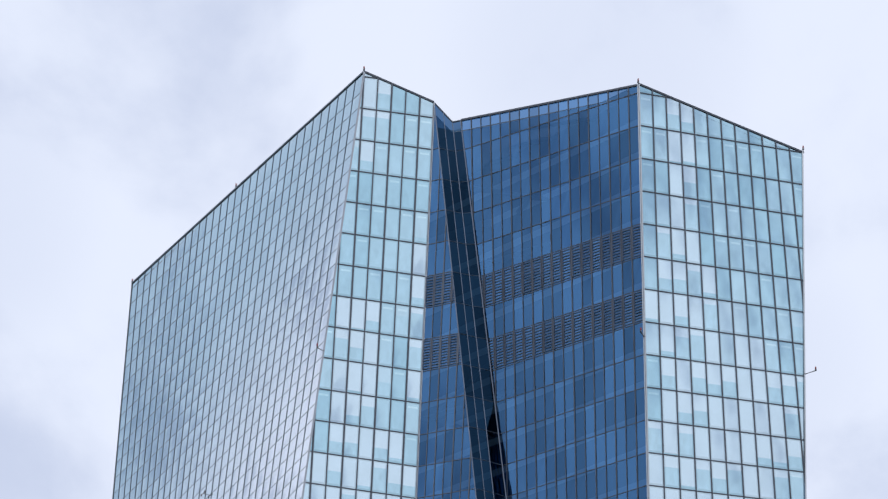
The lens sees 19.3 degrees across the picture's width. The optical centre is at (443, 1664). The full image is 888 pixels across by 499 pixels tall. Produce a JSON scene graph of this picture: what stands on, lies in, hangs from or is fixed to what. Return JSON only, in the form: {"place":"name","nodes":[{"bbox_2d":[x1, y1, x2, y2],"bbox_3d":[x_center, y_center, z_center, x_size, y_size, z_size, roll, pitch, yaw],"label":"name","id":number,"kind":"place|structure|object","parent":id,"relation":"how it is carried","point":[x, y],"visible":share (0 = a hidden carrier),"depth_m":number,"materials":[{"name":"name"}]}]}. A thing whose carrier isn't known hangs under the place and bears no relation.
{"place":"outdoors","nodes":[
{"label":"outdoors","id":0,"kind":"place"},
{"bbox_2d":[0,0,887,498],"label":"sky","id":1,"kind":"structure","parent":0,"point":[124,123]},
{"label":"ground","id":2,"kind":"structure","parent":0,"visible":0},
{"bbox_2d":[112,71,806,498],"bbox_3d":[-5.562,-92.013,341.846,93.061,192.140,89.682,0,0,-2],"label":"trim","id":3,"kind":"structure","parent":2,"relation":"on","point":[424,303],"depth_m":305.10,"materials":[{"name":"silver metal"}]},
{"bbox_2d":[113,74,362,498],"bbox_3d":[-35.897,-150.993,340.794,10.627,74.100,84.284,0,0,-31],"label":"glass facade","id":4,"kind":"structure","parent":3,"relation":"on","point":[199,312],"depth_m":328.03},
{"bbox_2d":[116,71,362,498],"bbox_3d":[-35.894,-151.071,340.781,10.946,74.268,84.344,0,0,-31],"label":"tower face frames","id":5,"kind":"structure","parent":3,"relation":"on","point":[259,166],"depth_m":328.29,"materials":[{"name":"grey metal"}]},
{"bbox_2d":[303,73,432,498],"bbox_3d":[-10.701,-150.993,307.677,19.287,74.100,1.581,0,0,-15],"label":"glass facade","id":6,"kind":"structure","parent":3,"relation":"on","point":[372,325],"depth_m":308.13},
{"bbox_2d":[306,70,433,498],"bbox_3d":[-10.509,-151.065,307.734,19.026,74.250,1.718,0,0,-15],"label":"tower end face frames","id":7,"kind":"structure","parent":3,"relation":"on","point":[382,269],"depth_m":308.12,"materials":[{"name":"grey metal"}]},
{"bbox_2d":[416,116,474,498],"bbox_3d":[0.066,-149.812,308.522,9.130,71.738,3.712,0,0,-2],"label":"atrium frames","id":8,"kind":"structure","parent":3,"relation":"on","point":[440,338],"depth_m":308.81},
{"bbox_2d":[417,114,475,498],"bbox_3d":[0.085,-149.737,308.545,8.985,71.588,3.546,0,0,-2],"label":"glass facade","id":9,"kind":"structure","parent":8,"relation":"in","point":[421,489],"depth_m":308.94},
{"bbox_2d":[434,103,506,498],"bbox_3d":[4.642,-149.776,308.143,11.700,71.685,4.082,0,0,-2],"label":"atrium slit frames","id":10,"kind":"structure","parent":3,"relation":"on","point":[457,242],"depth_m":309.12,"materials":[{"name":"metal"}]},
{"bbox_2d":[435,105,505,498],"bbox_3d":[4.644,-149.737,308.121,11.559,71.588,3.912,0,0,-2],"label":"glass facade","id":11,"kind":"structure","parent":10,"relation":"in","point":[497,480],"depth_m":309.06,"materials":[{"name":"blue glass"}]},
{"bbox_2d":[456,95,635,131],"bbox_3d":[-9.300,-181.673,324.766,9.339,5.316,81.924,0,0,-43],"label":"roof edge","id":12,"kind":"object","parent":3,"relation":"attached to","point":[530,117],"depth_m":305.45,"materials":[{"name":"metal"}]},
{"bbox_2d":[461,84,646,498],"bbox_3d":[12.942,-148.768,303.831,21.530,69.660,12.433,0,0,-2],"label":"atrium frames","id":13,"kind":"structure","parent":3,"relation":"attached to","point":[582,309],"depth_m":303.75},
{"bbox_2d":[462,86,646,498],"bbox_3d":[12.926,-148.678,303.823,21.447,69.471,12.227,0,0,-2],"label":"glass facade","id":14,"kind":"structure","parent":13,"relation":"in","point":[577,303],"depth_m":303.75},
{"bbox_2d":[638,83,804,498],"bbox_3d":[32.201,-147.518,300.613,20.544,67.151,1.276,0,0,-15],"label":"tower end face frames","id":15,"kind":"structure","parent":3,"relation":"on","point":[666,96],"depth_m":300.52,"materials":[{"name":"grey metal"}]},
{"bbox_2d":[640,86,803,498],"bbox_3d":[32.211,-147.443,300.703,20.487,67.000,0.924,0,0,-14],"label":"glass facade","id":16,"kind":"structure","parent":3,"relation":"on","point":[687,465],"depth_m":300.65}
]}

